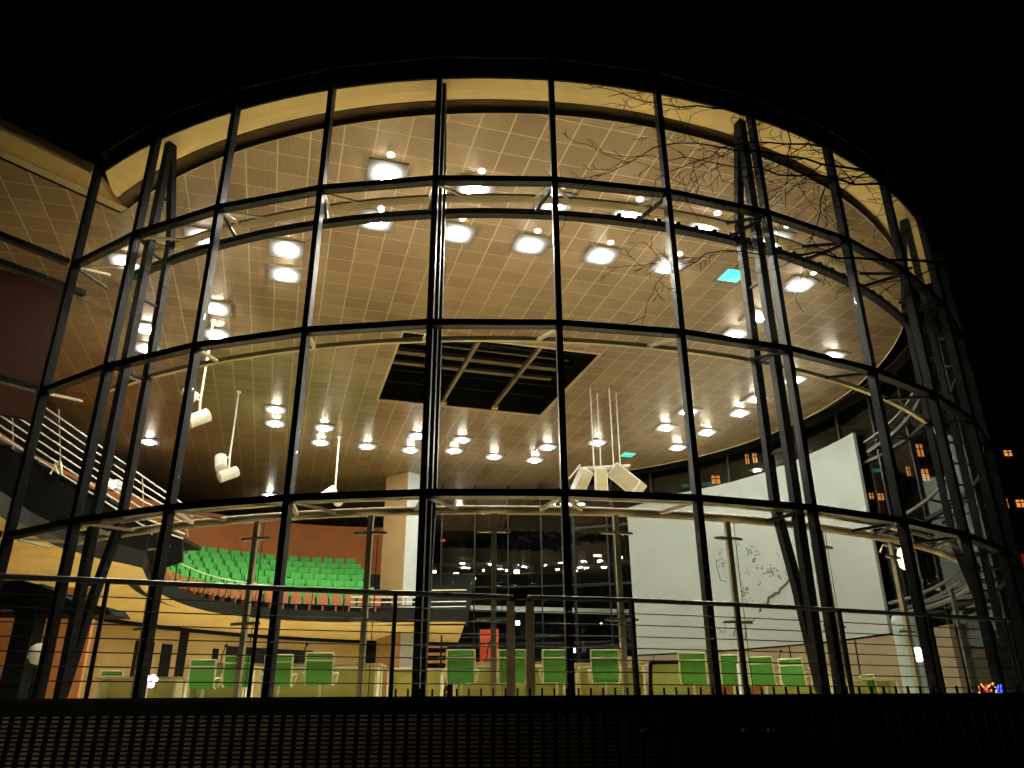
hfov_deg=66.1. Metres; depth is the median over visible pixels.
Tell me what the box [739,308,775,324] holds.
ceiling light
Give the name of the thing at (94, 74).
sky
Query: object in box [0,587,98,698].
orange wall
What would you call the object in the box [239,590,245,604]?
wooden chair
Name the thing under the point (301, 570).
tribune chair
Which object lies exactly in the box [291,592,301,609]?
wooden chair
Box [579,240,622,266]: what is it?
ceiling light
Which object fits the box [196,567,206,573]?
tribune chair
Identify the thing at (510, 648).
gate post
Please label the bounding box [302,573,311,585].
tribune chair
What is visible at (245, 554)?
tribune chair
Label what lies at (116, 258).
ceiling light
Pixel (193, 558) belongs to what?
tribune chair
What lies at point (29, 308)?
wing wall
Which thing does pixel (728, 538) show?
support post
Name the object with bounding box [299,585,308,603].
tribune chair
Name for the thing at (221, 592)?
wooden chair
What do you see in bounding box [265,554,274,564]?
tribune chair
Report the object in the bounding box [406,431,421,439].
ceiling light
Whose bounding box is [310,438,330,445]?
ceiling light
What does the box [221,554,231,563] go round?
tribune chair
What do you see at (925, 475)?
window
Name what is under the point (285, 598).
wooden chair
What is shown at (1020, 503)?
window
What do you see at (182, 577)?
wooden chair
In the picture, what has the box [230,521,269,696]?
support post
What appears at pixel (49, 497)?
gallery stair
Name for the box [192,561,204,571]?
tribune chair
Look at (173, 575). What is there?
wooden chair
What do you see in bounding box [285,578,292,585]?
tribune chair
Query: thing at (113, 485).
wall floodlight
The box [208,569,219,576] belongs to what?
tribune chair
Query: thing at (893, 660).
wall
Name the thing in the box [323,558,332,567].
tribune chair
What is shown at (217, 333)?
ceiling light
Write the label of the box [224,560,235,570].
tribune chair
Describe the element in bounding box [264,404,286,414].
ceiling light
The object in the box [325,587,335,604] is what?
tribune chair
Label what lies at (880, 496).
window
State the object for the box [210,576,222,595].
tribune chair
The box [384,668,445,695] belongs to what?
desk
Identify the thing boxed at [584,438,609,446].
ceiling light
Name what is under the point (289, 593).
tribune chair
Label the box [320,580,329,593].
tribune chair
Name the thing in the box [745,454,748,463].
window
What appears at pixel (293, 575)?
tribune chair
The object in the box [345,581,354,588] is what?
tribune chair
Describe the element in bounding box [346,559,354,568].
tribune chair
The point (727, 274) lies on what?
ceiling light
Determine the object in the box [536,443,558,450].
ceiling light
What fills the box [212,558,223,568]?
tribune chair
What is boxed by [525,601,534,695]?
gate post
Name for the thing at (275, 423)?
ceiling light
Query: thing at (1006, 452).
window
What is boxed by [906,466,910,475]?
window
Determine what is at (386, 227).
ceiling light
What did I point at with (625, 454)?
ceiling light
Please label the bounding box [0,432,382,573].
tribune wall
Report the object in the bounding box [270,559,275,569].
tribune chair
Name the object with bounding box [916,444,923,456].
window
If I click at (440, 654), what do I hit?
wooden stair
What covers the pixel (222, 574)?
tribune chair
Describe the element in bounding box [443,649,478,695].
swivel chair
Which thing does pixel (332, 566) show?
tribune chair
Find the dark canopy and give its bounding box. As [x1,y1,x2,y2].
[0,580,130,618]
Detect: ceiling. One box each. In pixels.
[0,109,901,539]
[433,562,632,604]
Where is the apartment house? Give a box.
[640,425,1023,692]
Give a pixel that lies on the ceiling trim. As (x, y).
(544, 115)
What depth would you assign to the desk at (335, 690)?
15.88 m
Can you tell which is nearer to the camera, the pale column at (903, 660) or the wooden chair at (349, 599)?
the pale column at (903, 660)
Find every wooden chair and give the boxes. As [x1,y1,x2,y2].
[165,569,174,580]
[172,572,181,588]
[179,574,188,591]
[187,577,196,594]
[196,579,206,596]
[206,581,216,599]
[217,589,227,600]
[228,589,239,603]
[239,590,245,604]
[252,590,262,605]
[264,591,272,607]
[282,592,288,608]
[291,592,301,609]
[304,593,314,609]
[318,593,327,610]
[331,594,341,610]
[344,594,354,610]
[357,594,362,611]
[370,595,380,611]
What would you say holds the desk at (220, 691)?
on the hall floor
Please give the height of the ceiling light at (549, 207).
0.093 m
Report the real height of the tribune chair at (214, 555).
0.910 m
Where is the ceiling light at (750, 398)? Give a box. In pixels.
[740,393,771,403]
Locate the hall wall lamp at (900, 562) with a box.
[879,544,904,569]
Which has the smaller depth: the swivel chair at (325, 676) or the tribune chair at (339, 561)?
the swivel chair at (325, 676)
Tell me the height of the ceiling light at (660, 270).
0.093 m
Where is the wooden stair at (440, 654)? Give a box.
[428,635,446,692]
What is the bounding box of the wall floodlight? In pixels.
[107,479,122,490]
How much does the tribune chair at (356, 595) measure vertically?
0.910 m
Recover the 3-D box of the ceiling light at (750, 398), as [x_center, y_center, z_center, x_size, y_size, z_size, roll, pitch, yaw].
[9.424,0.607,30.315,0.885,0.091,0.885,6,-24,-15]
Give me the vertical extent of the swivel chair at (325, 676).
0.923 m
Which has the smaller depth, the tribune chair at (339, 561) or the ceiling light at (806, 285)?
the ceiling light at (806, 285)
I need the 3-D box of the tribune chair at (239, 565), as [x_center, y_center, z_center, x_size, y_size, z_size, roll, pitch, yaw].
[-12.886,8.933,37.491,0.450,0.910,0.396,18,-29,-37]
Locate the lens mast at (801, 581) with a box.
[734,119,830,693]
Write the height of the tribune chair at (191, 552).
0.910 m
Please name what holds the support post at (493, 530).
on the hall floor
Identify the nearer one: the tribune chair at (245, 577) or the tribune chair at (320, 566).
the tribune chair at (245, 577)
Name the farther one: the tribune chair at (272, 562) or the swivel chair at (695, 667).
the tribune chair at (272, 562)
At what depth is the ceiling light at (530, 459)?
37.22 m
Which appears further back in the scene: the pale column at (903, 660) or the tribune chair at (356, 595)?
the tribune chair at (356, 595)
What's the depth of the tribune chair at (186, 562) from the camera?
34.68 m
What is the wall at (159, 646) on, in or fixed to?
on the hall floor
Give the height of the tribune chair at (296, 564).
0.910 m
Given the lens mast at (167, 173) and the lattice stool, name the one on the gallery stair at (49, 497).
the lattice stool
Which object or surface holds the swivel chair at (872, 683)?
on the hall floor
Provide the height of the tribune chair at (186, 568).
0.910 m
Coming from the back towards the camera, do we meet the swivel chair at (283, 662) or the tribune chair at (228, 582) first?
the tribune chair at (228, 582)
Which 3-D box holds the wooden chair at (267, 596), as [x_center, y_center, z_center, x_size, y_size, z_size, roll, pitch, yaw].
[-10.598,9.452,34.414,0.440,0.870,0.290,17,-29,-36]
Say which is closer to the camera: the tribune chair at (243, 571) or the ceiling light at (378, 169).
the ceiling light at (378, 169)
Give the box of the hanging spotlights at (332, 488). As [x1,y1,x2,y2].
[321,436,342,505]
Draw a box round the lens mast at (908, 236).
[900,218,1016,692]
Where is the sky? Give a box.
[0,0,1023,562]
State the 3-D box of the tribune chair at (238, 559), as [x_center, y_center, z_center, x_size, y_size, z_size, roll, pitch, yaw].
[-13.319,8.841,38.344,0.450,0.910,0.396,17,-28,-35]
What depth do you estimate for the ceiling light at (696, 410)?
31.43 m
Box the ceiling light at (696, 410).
[674,407,703,414]
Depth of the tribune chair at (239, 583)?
34.66 m
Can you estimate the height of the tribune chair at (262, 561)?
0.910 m
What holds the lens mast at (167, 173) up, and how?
on the hall floor
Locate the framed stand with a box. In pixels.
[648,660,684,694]
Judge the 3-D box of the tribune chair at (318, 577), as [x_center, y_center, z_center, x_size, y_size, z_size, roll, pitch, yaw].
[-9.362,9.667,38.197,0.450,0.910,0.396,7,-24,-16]
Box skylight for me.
[377,331,601,415]
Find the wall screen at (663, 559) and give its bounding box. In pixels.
[627,433,891,654]
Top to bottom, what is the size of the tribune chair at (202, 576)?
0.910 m
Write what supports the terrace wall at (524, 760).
on the street
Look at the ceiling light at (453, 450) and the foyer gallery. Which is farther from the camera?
the foyer gallery
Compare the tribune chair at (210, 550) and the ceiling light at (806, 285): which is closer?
the ceiling light at (806, 285)
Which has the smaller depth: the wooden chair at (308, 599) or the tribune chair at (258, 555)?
the wooden chair at (308, 599)
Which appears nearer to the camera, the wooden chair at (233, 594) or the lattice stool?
the lattice stool
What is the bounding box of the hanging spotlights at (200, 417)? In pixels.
[181,319,215,427]
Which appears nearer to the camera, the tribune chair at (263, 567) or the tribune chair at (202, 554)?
the tribune chair at (202, 554)
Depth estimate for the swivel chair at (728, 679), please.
14.74 m
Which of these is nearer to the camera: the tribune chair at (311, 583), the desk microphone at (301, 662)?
the desk microphone at (301, 662)
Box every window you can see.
[226,646,312,663]
[711,476,719,483]
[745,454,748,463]
[752,453,756,462]
[877,493,883,499]
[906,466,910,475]
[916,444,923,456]
[921,469,929,480]
[1004,450,1011,455]
[1016,500,1023,506]
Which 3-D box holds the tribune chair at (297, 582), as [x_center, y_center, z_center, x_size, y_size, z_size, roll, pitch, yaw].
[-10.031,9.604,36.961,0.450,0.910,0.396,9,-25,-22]
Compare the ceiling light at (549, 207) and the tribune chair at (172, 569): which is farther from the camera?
the tribune chair at (172, 569)
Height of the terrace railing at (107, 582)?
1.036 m
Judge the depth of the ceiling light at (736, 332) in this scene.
24.98 m
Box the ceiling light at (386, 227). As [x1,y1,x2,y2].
[356,207,393,232]
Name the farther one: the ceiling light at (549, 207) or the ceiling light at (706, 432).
the ceiling light at (706, 432)
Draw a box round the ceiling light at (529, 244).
[509,229,551,255]
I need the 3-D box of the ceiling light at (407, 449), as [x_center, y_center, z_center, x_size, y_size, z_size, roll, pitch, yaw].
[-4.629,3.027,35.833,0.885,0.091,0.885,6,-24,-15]
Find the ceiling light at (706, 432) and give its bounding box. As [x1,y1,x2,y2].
[696,428,720,436]
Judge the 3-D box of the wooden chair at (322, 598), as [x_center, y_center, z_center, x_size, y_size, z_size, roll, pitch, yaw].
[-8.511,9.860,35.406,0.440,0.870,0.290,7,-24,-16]
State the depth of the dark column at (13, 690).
16.23 m
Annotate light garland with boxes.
[978,683,1002,692]
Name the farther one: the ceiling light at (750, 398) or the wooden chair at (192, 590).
the wooden chair at (192, 590)
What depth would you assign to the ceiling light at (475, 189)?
18.10 m
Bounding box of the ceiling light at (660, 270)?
[646,252,690,275]
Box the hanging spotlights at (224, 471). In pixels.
[214,391,240,482]
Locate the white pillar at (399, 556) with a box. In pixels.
[375,471,419,695]
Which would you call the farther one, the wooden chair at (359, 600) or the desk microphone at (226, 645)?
the wooden chair at (359, 600)
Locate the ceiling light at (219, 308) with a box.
[208,301,231,316]
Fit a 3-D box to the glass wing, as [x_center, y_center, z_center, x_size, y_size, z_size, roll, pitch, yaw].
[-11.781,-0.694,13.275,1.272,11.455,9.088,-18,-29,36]
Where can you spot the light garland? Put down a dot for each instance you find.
(987, 687)
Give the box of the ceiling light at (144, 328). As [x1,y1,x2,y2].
[138,322,162,336]
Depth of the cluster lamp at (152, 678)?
14.49 m
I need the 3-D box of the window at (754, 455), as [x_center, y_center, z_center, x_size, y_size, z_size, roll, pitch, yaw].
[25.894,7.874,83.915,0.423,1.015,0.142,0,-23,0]
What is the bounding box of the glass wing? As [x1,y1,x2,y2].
[0,105,127,536]
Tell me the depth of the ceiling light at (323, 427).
32.92 m
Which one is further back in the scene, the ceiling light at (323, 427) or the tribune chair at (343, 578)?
the tribune chair at (343, 578)
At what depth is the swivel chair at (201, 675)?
15.65 m
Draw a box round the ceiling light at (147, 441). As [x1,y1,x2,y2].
[141,438,160,445]
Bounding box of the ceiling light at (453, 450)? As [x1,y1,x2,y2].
[443,447,465,453]
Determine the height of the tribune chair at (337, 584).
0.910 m
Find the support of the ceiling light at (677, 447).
attached to the ceiling at (364, 275)
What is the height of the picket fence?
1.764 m
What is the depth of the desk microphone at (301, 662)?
16.01 m
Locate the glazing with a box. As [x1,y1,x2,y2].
[437,482,613,667]
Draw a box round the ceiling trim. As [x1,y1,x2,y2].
[122,113,902,470]
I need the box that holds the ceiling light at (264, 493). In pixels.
[261,492,277,495]
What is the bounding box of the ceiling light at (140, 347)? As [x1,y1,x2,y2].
[134,342,161,353]
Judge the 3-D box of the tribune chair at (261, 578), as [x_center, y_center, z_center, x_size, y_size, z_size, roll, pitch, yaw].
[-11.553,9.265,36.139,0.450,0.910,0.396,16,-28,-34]
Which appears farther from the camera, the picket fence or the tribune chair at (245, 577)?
the tribune chair at (245, 577)
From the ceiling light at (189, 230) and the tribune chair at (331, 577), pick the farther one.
the tribune chair at (331, 577)
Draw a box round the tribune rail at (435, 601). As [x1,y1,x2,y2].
[145,533,466,610]
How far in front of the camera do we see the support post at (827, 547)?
13.47 m
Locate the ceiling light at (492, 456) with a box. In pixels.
[483,453,505,459]
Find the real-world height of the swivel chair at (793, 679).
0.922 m
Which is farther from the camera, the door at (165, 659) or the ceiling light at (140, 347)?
the door at (165, 659)
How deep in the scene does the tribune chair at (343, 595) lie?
36.46 m
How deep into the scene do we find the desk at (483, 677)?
15.56 m
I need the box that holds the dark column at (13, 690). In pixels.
[0,584,52,698]
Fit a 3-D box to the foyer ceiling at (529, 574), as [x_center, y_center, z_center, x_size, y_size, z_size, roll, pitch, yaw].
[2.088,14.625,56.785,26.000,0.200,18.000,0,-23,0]
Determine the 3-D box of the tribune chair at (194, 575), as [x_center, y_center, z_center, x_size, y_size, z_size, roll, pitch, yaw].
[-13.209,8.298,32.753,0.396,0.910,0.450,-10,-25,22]
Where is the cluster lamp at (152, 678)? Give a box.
[145,675,157,697]
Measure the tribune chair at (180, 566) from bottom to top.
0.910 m
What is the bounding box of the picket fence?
[0,685,1023,767]
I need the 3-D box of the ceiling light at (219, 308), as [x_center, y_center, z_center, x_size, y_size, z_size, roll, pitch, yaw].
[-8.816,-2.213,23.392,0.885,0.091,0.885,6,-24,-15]
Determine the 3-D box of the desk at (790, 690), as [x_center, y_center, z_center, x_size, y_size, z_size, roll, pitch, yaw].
[6.444,7.093,18.319,1.913,0.844,0.900,0,-23,0]
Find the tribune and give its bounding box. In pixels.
[0,491,473,641]
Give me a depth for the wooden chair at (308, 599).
35.24 m
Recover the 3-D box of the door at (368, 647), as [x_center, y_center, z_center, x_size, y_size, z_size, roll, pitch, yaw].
[-6.484,13.239,36.611,0.812,2.447,0.043,10,-25,-22]
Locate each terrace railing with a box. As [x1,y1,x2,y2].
[0,573,513,697]
[526,595,1023,694]
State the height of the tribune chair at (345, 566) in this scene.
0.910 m
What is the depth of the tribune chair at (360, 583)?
37.81 m
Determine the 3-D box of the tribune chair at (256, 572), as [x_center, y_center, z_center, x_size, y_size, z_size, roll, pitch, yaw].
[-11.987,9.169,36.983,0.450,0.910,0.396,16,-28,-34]
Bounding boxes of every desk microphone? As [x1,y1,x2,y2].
[217,643,227,663]
[298,642,308,663]
[483,639,490,661]
[577,641,584,662]
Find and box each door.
[130,640,154,676]
[157,644,172,676]
[365,641,376,662]
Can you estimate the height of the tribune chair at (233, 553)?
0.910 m
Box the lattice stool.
[49,461,62,474]
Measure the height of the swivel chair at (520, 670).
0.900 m
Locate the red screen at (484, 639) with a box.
[478,626,497,661]
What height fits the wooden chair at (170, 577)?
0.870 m
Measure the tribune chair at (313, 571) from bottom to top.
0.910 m
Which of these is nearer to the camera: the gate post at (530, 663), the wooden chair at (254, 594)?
the gate post at (530, 663)
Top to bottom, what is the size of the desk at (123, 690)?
0.667 m
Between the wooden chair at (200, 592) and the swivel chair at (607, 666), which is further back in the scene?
the wooden chair at (200, 592)
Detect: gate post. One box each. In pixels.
[507,601,514,695]
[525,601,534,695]
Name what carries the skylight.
attached to the ceiling at (364, 275)
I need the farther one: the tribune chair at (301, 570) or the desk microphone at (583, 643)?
the tribune chair at (301, 570)
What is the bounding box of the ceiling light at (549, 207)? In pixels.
[532,188,578,210]
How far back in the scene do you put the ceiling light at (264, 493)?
42.69 m
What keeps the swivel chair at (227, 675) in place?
on the hall floor
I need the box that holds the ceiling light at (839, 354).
[823,350,850,358]
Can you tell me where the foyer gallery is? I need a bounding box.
[468,605,628,625]
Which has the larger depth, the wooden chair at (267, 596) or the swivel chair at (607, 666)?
the wooden chair at (267, 596)
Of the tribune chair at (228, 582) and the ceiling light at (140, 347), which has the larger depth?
the tribune chair at (228, 582)
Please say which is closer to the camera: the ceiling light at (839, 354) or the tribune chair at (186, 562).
the ceiling light at (839, 354)
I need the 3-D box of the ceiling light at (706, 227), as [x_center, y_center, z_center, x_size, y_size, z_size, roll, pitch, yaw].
[4.847,-3.925,19.542,0.885,0.093,1.185,6,-24,-15]
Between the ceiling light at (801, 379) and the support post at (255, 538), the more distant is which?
the ceiling light at (801, 379)
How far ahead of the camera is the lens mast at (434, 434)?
12.91 m
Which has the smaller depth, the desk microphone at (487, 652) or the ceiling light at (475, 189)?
the desk microphone at (487, 652)
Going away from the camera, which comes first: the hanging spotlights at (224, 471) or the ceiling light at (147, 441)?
the hanging spotlights at (224, 471)
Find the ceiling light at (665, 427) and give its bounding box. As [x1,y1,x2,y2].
[652,423,678,431]
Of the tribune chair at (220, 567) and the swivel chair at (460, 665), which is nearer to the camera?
the swivel chair at (460, 665)
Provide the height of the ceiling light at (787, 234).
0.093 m
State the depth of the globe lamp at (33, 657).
15.59 m
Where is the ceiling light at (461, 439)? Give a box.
[450,435,473,443]
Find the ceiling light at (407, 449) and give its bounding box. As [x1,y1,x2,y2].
[399,446,420,453]
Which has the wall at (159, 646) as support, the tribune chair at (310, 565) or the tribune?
the tribune
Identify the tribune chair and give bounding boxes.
[169,567,181,578]
[174,564,187,573]
[179,569,191,580]
[182,559,193,565]
[184,565,196,574]
[186,551,197,558]
[189,555,201,564]
[189,572,201,591]
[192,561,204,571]
[196,546,205,554]
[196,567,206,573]
[198,551,209,560]
[199,574,212,593]
[201,557,212,566]
[203,563,215,573]
[206,547,217,556]
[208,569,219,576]
[209,553,220,562]
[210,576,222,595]
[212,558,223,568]
[216,565,227,571]
[218,549,228,557]
[218,571,230,581]
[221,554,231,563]
[223,578,232,596]
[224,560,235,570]
[228,566,239,576]
[230,550,239,560]
[231,573,242,583]
[234,556,244,565]
[234,579,244,598]
[236,562,247,571]
[240,568,247,579]
[241,551,249,560]
[244,574,255,583]
[245,557,249,567]
[254,569,262,579]
[255,575,266,583]
[256,553,263,562]
[257,558,266,564]
[259,582,269,600]
[260,564,270,574]
[264,570,273,581]
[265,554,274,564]
[268,577,273,585]
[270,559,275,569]
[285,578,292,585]
[286,566,295,577]
[286,584,295,602]
[288,556,297,565]
[290,572,299,583]
[292,561,301,572]
[293,579,303,586]
[298,567,307,578]
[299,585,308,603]
[300,556,309,566]
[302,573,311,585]
[305,562,314,572]
[307,579,316,586]
[309,568,318,579]
[312,557,320,567]
[313,586,322,603]
[315,574,324,585]
[317,563,325,573]
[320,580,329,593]
[322,568,330,579]
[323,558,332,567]
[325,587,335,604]
[327,574,335,586]
[328,563,336,573]
[333,580,342,587]
[334,569,343,580]
[335,558,343,568]
[339,575,347,586]
[339,587,347,604]
[341,564,349,574]
[345,569,353,580]
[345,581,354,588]
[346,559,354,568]
[351,587,360,604]
[352,564,360,574]
[352,575,361,586]
[357,569,363,580]
[357,581,363,588]
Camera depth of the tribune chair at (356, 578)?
38.70 m
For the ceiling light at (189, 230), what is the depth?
19.62 m
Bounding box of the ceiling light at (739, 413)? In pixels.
[724,408,754,417]
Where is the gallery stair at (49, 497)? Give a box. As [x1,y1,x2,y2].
[0,407,201,572]
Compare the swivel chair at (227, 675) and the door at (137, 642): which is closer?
the swivel chair at (227, 675)
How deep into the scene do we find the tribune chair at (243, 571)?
36.70 m
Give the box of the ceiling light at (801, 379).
[784,374,810,384]
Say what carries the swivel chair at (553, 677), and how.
on the hall floor
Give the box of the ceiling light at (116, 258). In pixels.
[107,252,139,269]
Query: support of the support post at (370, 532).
on the hall floor
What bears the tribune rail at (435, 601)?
on the tribune
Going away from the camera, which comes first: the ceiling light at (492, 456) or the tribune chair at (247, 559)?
the ceiling light at (492, 456)
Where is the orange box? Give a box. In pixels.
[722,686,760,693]
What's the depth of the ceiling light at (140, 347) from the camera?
25.74 m
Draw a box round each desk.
[95,677,186,697]
[186,664,259,697]
[256,663,386,696]
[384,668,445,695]
[453,661,565,695]
[574,662,647,694]
[685,664,747,694]
[749,668,833,693]
[847,678,900,693]
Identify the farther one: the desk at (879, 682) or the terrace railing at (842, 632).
the desk at (879, 682)
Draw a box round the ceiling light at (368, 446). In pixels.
[356,442,377,449]
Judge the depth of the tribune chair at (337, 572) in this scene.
39.44 m
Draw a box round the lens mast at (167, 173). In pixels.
[52,141,176,697]
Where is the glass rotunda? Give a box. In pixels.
[0,56,1023,698]
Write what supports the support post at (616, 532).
on the hall floor
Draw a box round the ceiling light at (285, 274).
[269,264,302,284]
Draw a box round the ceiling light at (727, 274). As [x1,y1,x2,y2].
[711,265,754,285]
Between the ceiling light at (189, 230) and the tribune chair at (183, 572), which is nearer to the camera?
the ceiling light at (189, 230)
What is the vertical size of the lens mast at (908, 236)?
11.301 m
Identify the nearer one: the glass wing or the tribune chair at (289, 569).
the glass wing
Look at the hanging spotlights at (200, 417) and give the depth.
22.90 m
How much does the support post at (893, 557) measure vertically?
2.840 m
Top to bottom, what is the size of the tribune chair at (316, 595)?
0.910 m
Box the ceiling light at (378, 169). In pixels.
[365,152,408,180]
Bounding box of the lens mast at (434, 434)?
[421,83,446,695]
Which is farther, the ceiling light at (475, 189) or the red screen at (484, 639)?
the red screen at (484, 639)
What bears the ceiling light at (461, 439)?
attached to the ceiling at (364, 275)
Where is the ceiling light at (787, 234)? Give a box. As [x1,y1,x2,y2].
[763,226,796,246]
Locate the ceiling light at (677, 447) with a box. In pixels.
[664,443,686,450]
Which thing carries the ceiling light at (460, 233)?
attached to the ceiling at (364, 275)
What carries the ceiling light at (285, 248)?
attached to the ceiling at (364, 275)
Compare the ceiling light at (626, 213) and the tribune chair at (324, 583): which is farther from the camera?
the tribune chair at (324, 583)
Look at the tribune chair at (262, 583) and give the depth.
35.41 m
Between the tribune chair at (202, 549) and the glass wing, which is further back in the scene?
the tribune chair at (202, 549)
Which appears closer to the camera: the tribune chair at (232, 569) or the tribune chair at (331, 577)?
the tribune chair at (232, 569)
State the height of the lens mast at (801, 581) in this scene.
11.301 m
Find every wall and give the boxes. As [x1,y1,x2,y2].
[0,269,62,420]
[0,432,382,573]
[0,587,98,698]
[0,693,1023,767]
[80,619,376,697]
[367,604,781,695]
[620,624,967,694]
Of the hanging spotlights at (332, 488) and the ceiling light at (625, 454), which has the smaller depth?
the hanging spotlights at (332, 488)
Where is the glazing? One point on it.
(542, 586)
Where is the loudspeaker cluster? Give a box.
[568,388,646,501]
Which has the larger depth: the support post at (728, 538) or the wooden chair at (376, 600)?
the wooden chair at (376, 600)
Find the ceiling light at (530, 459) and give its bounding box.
[523,456,545,463]
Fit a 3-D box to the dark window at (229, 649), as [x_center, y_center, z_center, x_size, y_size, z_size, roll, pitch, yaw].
[-10.495,11.805,34.153,4.113,0.621,0.170,20,-31,-40]
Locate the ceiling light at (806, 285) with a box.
[782,271,821,294]
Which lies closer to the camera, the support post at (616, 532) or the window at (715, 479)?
the support post at (616, 532)
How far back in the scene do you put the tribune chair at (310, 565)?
40.03 m
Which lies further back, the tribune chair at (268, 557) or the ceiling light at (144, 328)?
the tribune chair at (268, 557)
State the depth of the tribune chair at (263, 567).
38.20 m
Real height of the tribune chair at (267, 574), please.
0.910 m
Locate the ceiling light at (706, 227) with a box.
[681,211,727,237]
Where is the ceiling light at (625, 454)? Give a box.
[616,451,639,457]
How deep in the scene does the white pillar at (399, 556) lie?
37.71 m
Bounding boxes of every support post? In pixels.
[130,531,170,697]
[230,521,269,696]
[347,515,386,696]
[476,513,510,695]
[600,515,638,694]
[714,521,753,693]
[811,531,847,685]
[885,542,923,692]
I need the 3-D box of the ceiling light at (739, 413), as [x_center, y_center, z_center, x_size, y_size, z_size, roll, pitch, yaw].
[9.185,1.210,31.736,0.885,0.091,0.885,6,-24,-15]
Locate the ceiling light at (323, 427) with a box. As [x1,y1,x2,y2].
[313,423,335,431]
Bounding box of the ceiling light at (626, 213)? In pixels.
[610,197,645,218]
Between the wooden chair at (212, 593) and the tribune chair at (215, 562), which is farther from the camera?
the tribune chair at (215, 562)
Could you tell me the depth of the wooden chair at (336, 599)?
35.55 m
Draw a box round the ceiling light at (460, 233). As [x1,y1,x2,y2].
[445,218,477,244]
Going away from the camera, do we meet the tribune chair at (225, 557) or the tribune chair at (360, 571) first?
the tribune chair at (225, 557)
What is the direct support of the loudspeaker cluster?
hanging from the ceiling at (364, 275)
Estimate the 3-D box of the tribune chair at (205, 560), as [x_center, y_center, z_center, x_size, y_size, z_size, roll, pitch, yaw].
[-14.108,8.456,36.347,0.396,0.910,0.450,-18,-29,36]
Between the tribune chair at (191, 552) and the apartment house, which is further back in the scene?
the apartment house
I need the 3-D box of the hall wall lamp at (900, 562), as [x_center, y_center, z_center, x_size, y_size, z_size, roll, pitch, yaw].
[11.585,5.227,23.819,0.795,0.790,0.340,0,-23,0]
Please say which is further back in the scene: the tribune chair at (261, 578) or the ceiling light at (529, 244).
the tribune chair at (261, 578)
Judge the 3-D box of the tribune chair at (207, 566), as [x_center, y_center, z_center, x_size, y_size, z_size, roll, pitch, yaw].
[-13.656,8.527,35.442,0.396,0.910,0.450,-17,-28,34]
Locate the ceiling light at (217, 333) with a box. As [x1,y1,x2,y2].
[204,327,231,339]
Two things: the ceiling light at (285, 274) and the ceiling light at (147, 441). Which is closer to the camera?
the ceiling light at (285, 274)
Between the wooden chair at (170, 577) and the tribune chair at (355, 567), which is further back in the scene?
the tribune chair at (355, 567)
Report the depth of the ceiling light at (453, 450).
35.86 m
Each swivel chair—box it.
[96,670,123,686]
[186,659,221,697]
[220,655,256,686]
[261,654,297,696]
[302,652,338,696]
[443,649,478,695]
[496,649,525,683]
[538,649,565,694]
[587,649,620,694]
[677,652,709,694]
[718,654,749,693]
[746,656,781,693]
[777,658,812,687]
[859,674,887,693]
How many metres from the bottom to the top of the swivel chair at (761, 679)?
0.911 m
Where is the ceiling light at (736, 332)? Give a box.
[721,327,747,337]
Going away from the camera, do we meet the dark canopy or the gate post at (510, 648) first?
the gate post at (510, 648)
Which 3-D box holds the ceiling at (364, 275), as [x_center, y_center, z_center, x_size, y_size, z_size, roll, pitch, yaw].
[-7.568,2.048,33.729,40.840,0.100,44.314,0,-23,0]
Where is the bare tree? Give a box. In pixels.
[544,27,1023,324]
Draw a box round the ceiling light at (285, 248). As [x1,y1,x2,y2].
[269,238,304,259]
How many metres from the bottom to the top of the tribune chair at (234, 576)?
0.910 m
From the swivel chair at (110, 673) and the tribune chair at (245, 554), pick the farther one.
the tribune chair at (245, 554)
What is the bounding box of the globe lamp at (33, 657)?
[27,643,42,698]
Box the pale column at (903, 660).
[891,616,928,692]
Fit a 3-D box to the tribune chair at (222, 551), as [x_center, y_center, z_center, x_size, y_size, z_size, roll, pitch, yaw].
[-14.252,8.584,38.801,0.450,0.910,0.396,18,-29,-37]
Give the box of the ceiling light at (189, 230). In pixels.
[183,225,220,245]
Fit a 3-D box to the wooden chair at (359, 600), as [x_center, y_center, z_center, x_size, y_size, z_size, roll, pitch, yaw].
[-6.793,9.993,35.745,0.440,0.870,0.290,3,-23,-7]
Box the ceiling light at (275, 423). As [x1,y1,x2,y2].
[264,419,285,427]
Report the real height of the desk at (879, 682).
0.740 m
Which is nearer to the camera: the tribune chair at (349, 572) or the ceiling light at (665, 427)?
the ceiling light at (665, 427)
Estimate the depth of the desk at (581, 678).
15.73 m
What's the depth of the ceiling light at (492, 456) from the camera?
36.72 m
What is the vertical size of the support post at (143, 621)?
2.840 m
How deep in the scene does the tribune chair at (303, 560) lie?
40.81 m
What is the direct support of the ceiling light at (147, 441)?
attached to the ceiling at (364, 275)
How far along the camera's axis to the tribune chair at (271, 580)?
36.53 m
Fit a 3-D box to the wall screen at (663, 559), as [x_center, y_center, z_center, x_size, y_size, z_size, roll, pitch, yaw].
[10.038,7.375,33.794,1.522,7.383,12.343,16,-28,-34]
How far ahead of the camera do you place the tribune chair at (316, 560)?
41.02 m
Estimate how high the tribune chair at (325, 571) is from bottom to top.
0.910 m
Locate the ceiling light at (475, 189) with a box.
[454,168,495,202]
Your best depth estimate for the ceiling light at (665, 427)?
33.15 m
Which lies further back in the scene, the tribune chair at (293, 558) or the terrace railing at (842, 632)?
the tribune chair at (293, 558)
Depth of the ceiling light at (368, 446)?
35.20 m
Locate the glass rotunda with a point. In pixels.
(236, 118)
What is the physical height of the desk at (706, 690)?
0.878 m

